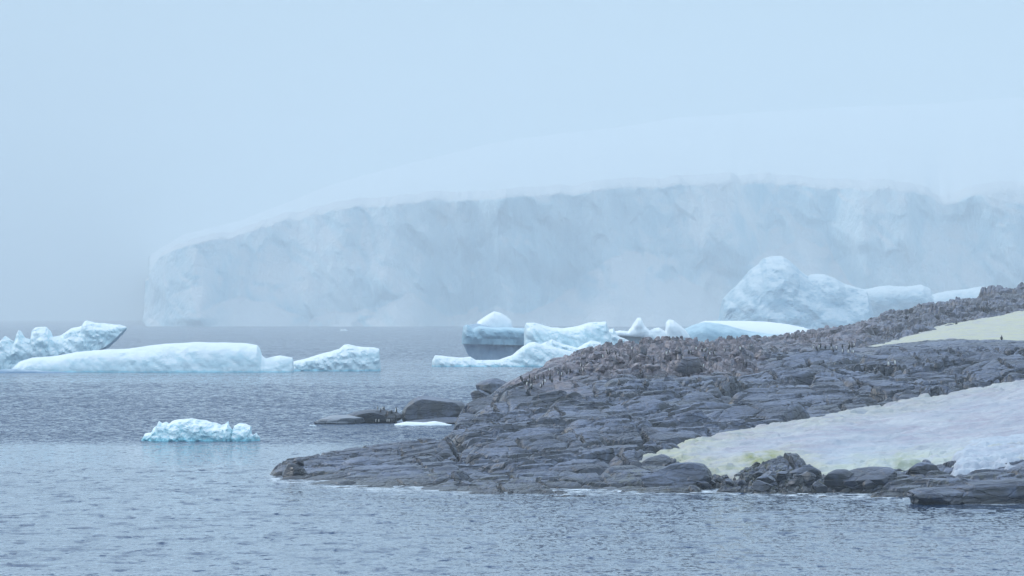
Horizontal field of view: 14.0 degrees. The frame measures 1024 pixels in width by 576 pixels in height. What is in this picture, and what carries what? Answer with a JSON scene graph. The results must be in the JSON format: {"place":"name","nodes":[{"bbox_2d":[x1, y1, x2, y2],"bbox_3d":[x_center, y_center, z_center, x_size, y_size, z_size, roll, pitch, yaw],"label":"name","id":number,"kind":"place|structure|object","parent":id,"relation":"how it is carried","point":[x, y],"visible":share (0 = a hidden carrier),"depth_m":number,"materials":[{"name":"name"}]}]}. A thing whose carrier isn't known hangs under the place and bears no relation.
{"place":"outdoors","nodes":[
{"label":"outdoors","id":0,"kind":"place"},
{"bbox_2d":[0,320,1023,575],"bbox_3d":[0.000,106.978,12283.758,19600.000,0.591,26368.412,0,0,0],"label":"sea","id":1,"kind":"structure","parent":0,"point":[92,482],"depth_m":481.25,"materials":[{"name":"liquid"}]},
{"bbox_2d":[0,369,68,372],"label":"ice floe","id":2,"kind":"object","parent":1,"relation":"on","point":[17,371],"visible":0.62,"depth_m":1630.92,"materials":[{"name":"white ice"}]},
{"bbox_2d":[0,320,126,369],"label":"iceberg","id":3,"kind":"object","parent":1,"relation":"on","point":[87,335],"visible":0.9,"depth_m":1700.97,"materials":[{"name":"white ice"}]},
{"bbox_2d":[12,342,293,372],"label":"iceberg","id":4,"kind":"object","parent":1,"relation":"on","point":[198,357],"visible":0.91,"depth_m":1650.90,"materials":[{"name":"white ice"}]},
{"bbox_2d":[141,418,259,441],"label":"bergy bit","id":5,"kind":"object","parent":1,"relation":"on","point":[190,429],"visible":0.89,"depth_m":736.60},
{"bbox_2d":[293,344,380,370],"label":"iceberg","id":6,"kind":"object","parent":1,"relation":"on","point":[347,357],"visible":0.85,"depth_m":1685.48,"materials":[{"name":"white ice"}]},
{"bbox_2d":[313,415,364,423],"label":"boulder","id":7,"kind":"object","parent":1,"relation":"in","point":[340,419],"visible":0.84,"depth_m":854.70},
{"bbox_2d":[347,409,401,422],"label":"boulder","id":8,"kind":"object","parent":1,"relation":"in","point":[370,415],"visible":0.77,"depth_m":861.55,"materials":[{"name":"grey stone"}]},
{"bbox_2d":[394,421,451,425],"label":"ice floe","id":9,"kind":"object","parent":1,"relation":"on","point":[432,423],"visible":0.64,"depth_m":844.74,"materials":[{"name":"white ice"}]},
{"bbox_2d":[400,417,457,423],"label":"boulder","id":10,"kind":"object","parent":1,"relation":"in","point":[449,420],"visible":0.27,"depth_m":854.98,"materials":[{"name":"grey stone"}]},
{"bbox_2d":[462,311,523,359],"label":"iceberg","id":11,"kind":"object","parent":1,"relation":"on","point":[494,335],"visible":0.8,"depth_m":2054.19,"materials":[{"name":"white ice"}]},
{"bbox_2d":[432,342,572,366],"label":"iceberg","id":12,"kind":"object","parent":1,"relation":"on","point":[532,354],"visible":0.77,"depth_m":1835.84,"materials":[{"name":"white ice"}]},
{"bbox_2d":[524,322,612,347],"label":"iceberg","id":13,"kind":"object","parent":1,"relation":"on","point":[577,336],"visible":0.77,"depth_m":1898.71,"materials":[{"name":"white ice"}]},
{"bbox_2d":[542,339,602,351],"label":"iceberg","id":14,"kind":"object","parent":1,"relation":"on","point":[552,343],"visible":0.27,"depth_m":1881.13,"materials":[{"name":"white ice"}]},
{"bbox_2d":[609,328,628,344],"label":"iceberg","id":15,"kind":"object","parent":1,"relation":"on","point":[615,337],"visible":0.19,"depth_m":2364.31,"materials":[{"name":"white ice"}]},
{"bbox_2d":[615,318,689,343],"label":"iceberg","id":16,"kind":"object","parent":1,"relation":"on","point":[637,331],"visible":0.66,"depth_m":2587.56,"materials":[{"name":"white ice"}]},
{"bbox_2d":[684,321,809,341],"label":"iceberg","id":17,"kind":"object","parent":1,"relation":"on","point":[703,331],"visible":0.57,"depth_m":2852.80,"materials":[{"name":"white ice"}]},
{"bbox_2d":[717,256,873,329],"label":"iceberg","id":18,"kind":"object","parent":1,"relation":"on","point":[779,289],"visible":0.81,"depth_m":5471.23,"materials":[{"name":"white ice"}]},
{"bbox_2d":[865,284,936,316],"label":"iceberg","id":19,"kind":"object","parent":1,"relation":"on","point":[886,298],"visible":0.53,"depth_m":6530.71,"materials":[{"name":"white ice"}]},
{"bbox_2d":[932,286,986,301],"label":"iceberg","id":20,"kind":"object","parent":1,"relation":"on","point":[945,296],"visible":0.23,"depth_m":6846.81,"materials":[{"name":"white ice"}]},
{"bbox_2d":[0,0,1023,319],"label":"sky","id":21,"kind":"structure","parent":0,"point":[129,128],"materials":[{"name":"blue"}]},
{"bbox_2d":[143,97,1023,326],"bbox_3d":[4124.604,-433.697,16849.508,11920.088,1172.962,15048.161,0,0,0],"label":"glacier","id":22,"kind":"object","parent":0,"point":[685,221],"visible":0.94,"depth_m":9613.42,"materials":[{"name":"white ice"}]},
{"bbox_2d":[269,282,1023,497],"bbox_3d":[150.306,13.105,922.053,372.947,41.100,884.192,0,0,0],"label":"rocky headland","id":23,"kind":"structure","parent":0,"point":[612,425],"depth_m":629.91,"materials":[{"name":"grey stone"}]},
{"bbox_2d":[282,463,306,477],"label":"boulder","id":24,"kind":"object","parent":23,"relation":"on","point":[292,469],"visible":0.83,"depth_m":567.35,"materials":[{"name":"grey stone"}]},
{"bbox_2d":[293,458,303,465],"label":"boulder","id":25,"kind":"object","parent":23,"relation":"on","point":[299,461],"visible":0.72,"depth_m":577.85,"materials":[{"name":"grey stone"}]},
{"bbox_2d":[342,456,382,466],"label":"boulder","id":26,"kind":"object","parent":23,"relation":"on","point":[360,461],"visible":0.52,"depth_m":574.50,"materials":[{"name":"grey stone"}]},
{"bbox_2d":[384,411,396,422],"bbox_3d":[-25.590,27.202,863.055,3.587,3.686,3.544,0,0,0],"label":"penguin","id":27,"kind":"object","parent":23,"relation":"on","point":[390,415],"visible":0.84,"depth_m":861.86,"materials":[{"name":"black"}]},
{"bbox_2d":[402,396,464,421],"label":"boulder","id":28,"kind":"object","parent":23,"relation":"on","point":[423,407],"visible":0.63,"depth_m":861.72,"materials":[{"name":"grey stone"}]},
{"bbox_2d":[470,389,489,399],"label":"boulder","id":29,"kind":"object","parent":23,"relation":"on","point":[476,394],"visible":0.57,"depth_m":900.51,"materials":[{"name":"grey stone"}]},
{"bbox_2d":[476,378,506,394],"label":"boulder","id":30,"kind":"object","parent":23,"relation":"on","point":[490,386],"visible":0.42,"depth_m":904.10,"materials":[{"name":"grey stone"}]},
{"bbox_2d":[584,362,593,372],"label":"boulder","id":31,"kind":"object","parent":23,"relation":"on","point":[589,367],"visible":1,"depth_m":694.82,"materials":[{"name":"grey stone"}]},
{"bbox_2d":[592,351,601,359],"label":"boulder","id":32,"kind":"object","parent":23,"relation":"on","point":[596,354],"visible":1,"depth_m":717.51,"materials":[{"name":"grey stone"}]},
{"bbox_2d":[595,364,604,372],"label":"boulder","id":33,"kind":"object","parent":23,"relation":"on","point":[601,368],"visible":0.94,"depth_m":695.25,"materials":[{"name":"grey stone"}]},
{"bbox_2d":[602,363,608,369],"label":"boulder","id":34,"kind":"object","parent":23,"relation":"on","point":[606,366],"visible":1,"depth_m":695.73,"materials":[{"name":"grey stone"}]},
{"bbox_2d":[608,355,614,361],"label":"boulder","id":35,"kind":"object","parent":23,"relation":"on","point":[611,358],"visible":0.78,"depth_m":713.70,"materials":[{"name":"grey stone"}]},
{"bbox_2d":[616,356,623,363],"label":"boulder","id":36,"kind":"object","parent":23,"relation":"on","point":[619,359],"visible":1,"depth_m":703.36,"materials":[{"name":"grey stone"}]},
{"bbox_2d":[631,363,640,370],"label":"boulder","id":37,"kind":"object","parent":23,"relation":"on","point":[635,366],"visible":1,"depth_m":693.28,"materials":[{"name":"grey stone"}]},
{"bbox_2d":[637,354,645,361],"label":"boulder","id":38,"kind":"object","parent":23,"relation":"on","point":[640,357],"visible":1,"depth_m":710.59,"materials":[{"name":"grey stone"}]},
{"bbox_2d":[639,346,647,355],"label":"boulder","id":39,"kind":"object","parent":23,"relation":"on","point":[643,350],"visible":0.72,"depth_m":720.62,"materials":[{"name":"grey stone"}]},
{"bbox_2d":[646,364,654,368],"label":"boulder","id":40,"kind":"object","parent":23,"relation":"on","point":[649,366],"visible":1,"depth_m":694.25,"materials":[{"name":"grey stone"}]},
{"bbox_2d":[641,462,711,487],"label":"boulder","id":41,"kind":"object","parent":23,"relation":"on","point":[686,473],"visible":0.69,"depth_m":532.56,"materials":[{"name":"grey stone"}]},
{"bbox_2d":[674,346,681,354],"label":"boulder","id":42,"kind":"object","parent":23,"relation":"on","point":[676,351],"visible":1,"depth_m":719.10,"materials":[{"name":"grey stone"}]},
{"bbox_2d":[674,357,702,376],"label":"boulder","id":43,"kind":"object","parent":23,"relation":"on","point":[687,366],"visible":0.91,"depth_m":696.36,"materials":[{"name":"grey stone"}]},
{"bbox_2d":[697,481,710,488],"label":"boulder","id":44,"kind":"object","parent":23,"relation":"on","point":[704,484],"visible":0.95,"depth_m":531.48,"materials":[{"name":"grey stone"}]},
{"bbox_2d":[724,478,734,485],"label":"boulder","id":45,"kind":"object","parent":23,"relation":"on","point":[728,481],"visible":1,"depth_m":524.89,"materials":[{"name":"grey stone"}]},
{"bbox_2d":[732,349,739,356],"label":"boulder","id":46,"kind":"object","parent":23,"relation":"on","point":[735,352],"visible":0.81,"depth_m":735.74,"materials":[{"name":"grey stone"}]},
{"bbox_2d":[734,356,743,363],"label":"boulder","id":47,"kind":"object","parent":23,"relation":"on","point":[738,360],"visible":1,"depth_m":712.86,"materials":[{"name":"grey stone"}]},
{"bbox_2d":[736,480,745,485],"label":"boulder","id":48,"kind":"object","parent":23,"relation":"on","point":[741,482],"visible":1,"depth_m":524.79,"materials":[{"name":"grey stone"}]},
{"bbox_2d":[752,471,763,477],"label":"boulder","id":49,"kind":"object","parent":23,"relation":"on","point":[757,474],"visible":0.92,"depth_m":532.50,"materials":[{"name":"grey stone"}]},
{"bbox_2d":[754,349,763,358],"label":"boulder","id":50,"kind":"object","parent":23,"relation":"on","point":[760,352],"visible":0.73,"depth_m":727.70,"materials":[{"name":"grey stone"}]},
{"bbox_2d":[751,480,772,491],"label":"boulder","id":51,"kind":"object","parent":23,"relation":"on","point":[758,486],"visible":1,"depth_m":519.84,"materials":[{"name":"grey stone"}]},
{"bbox_2d":[758,355,765,359],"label":"boulder","id":52,"kind":"object","parent":23,"relation":"on","point":[762,357],"visible":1,"depth_m":716.66,"materials":[{"name":"grey stone"}]},
{"bbox_2d":[754,475,775,484],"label":"boulder","id":53,"kind":"object","parent":23,"relation":"on","point":[771,480],"visible":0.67,"depth_m":525.35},
{"bbox_2d":[761,471,779,483],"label":"boulder","id":54,"kind":"object","parent":23,"relation":"on","point":[771,473],"visible":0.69,"depth_m":528.61,"materials":[{"name":"grey stone"}]},
{"bbox_2d":[776,471,791,480],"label":"boulder","id":55,"kind":"object","parent":23,"relation":"on","point":[782,475],"visible":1,"depth_m":525.04,"materials":[{"name":"grey stone"}]},
{"bbox_2d":[788,479,799,484],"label":"boulder","id":56,"kind":"object","parent":23,"relation":"on","point":[794,482],"visible":1,"depth_m":523.13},
{"bbox_2d":[790,464,821,481],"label":"boulder","id":57,"kind":"object","parent":23,"relation":"on","point":[811,469],"visible":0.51,"depth_m":531.31,"materials":[{"name":"grey stone"}]},
{"bbox_2d":[800,471,815,485],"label":"boulder","id":58,"kind":"object","parent":23,"relation":"on","point":[809,478],"visible":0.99,"depth_m":526.04,"materials":[{"name":"grey stone"}]},
{"bbox_2d":[812,482,827,492],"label":"boulder","id":59,"kind":"object","parent":23,"relation":"on","point":[818,487],"visible":1,"depth_m":520.00,"materials":[{"name":"grey stone"}]},
{"bbox_2d":[640,380,1023,479],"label":"snowfield","id":60,"kind":"structure","parent":23,"relation":"on","point":[904,434],"depth_m":570.78,"materials":[{"name":"white snow"}]},
{"bbox_2d":[824,469,853,491],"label":"boulder","id":61,"kind":"object","parent":23,"relation":"on","point":[834,479],"visible":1,"depth_m":523.04,"materials":[{"name":"grey stone"}]},
{"bbox_2d":[842,467,896,489],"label":"boulder","id":62,"kind":"object","parent":23,"relation":"on","point":[877,476],"visible":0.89,"depth_m":522.12,"materials":[{"name":"grey stone"}]},
{"bbox_2d":[862,479,876,489],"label":"boulder","id":63,"kind":"object","parent":23,"relation":"on","point":[868,484],"visible":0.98,"depth_m":520.75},
{"bbox_2d":[905,462,939,475],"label":"boulder","id":64,"kind":"object","parent":23,"relation":"on","point":[924,468],"visible":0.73,"depth_m":523.92,"materials":[{"name":"grey stone"}]},
{"bbox_2d":[907,487,963,504],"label":"boulder","id":65,"kind":"object","parent":23,"relation":"on","point":[935,495],"visible":0.84,"depth_m":489.73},
{"bbox_2d":[914,478,974,484],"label":"boulder","id":66,"kind":"object","parent":23,"relation":"on","point":[922,481],"visible":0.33,"depth_m":514.24,"materials":[{"name":"grey stone"}]},
{"bbox_2d":[869,311,1023,346],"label":"snowfield","id":67,"kind":"structure","parent":23,"relation":"on","point":[1009,326],"depth_m":860.08,"materials":[{"name":"white snow"}]},
{"bbox_2d":[934,478,1023,503],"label":"boulder","id":68,"kind":"object","parent":23,"relation":"on","point":[1007,491],"visible":0.65,"depth_m":491.68,"materials":[{"name":"grey stone"}]},
{"bbox_2d":[950,433,1023,475],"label":"snowfield","id":69,"kind":"structure","parent":23,"relation":"on","point":[980,454],"depth_m":534.07,"materials":[{"name":"white snow"}]},
{"bbox_2d":[995,461,1023,472],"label":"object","id":70,"kind":"object","parent":23,"relation":"on","point":[1020,465],"visible":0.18,"depth_m":520.90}
]}

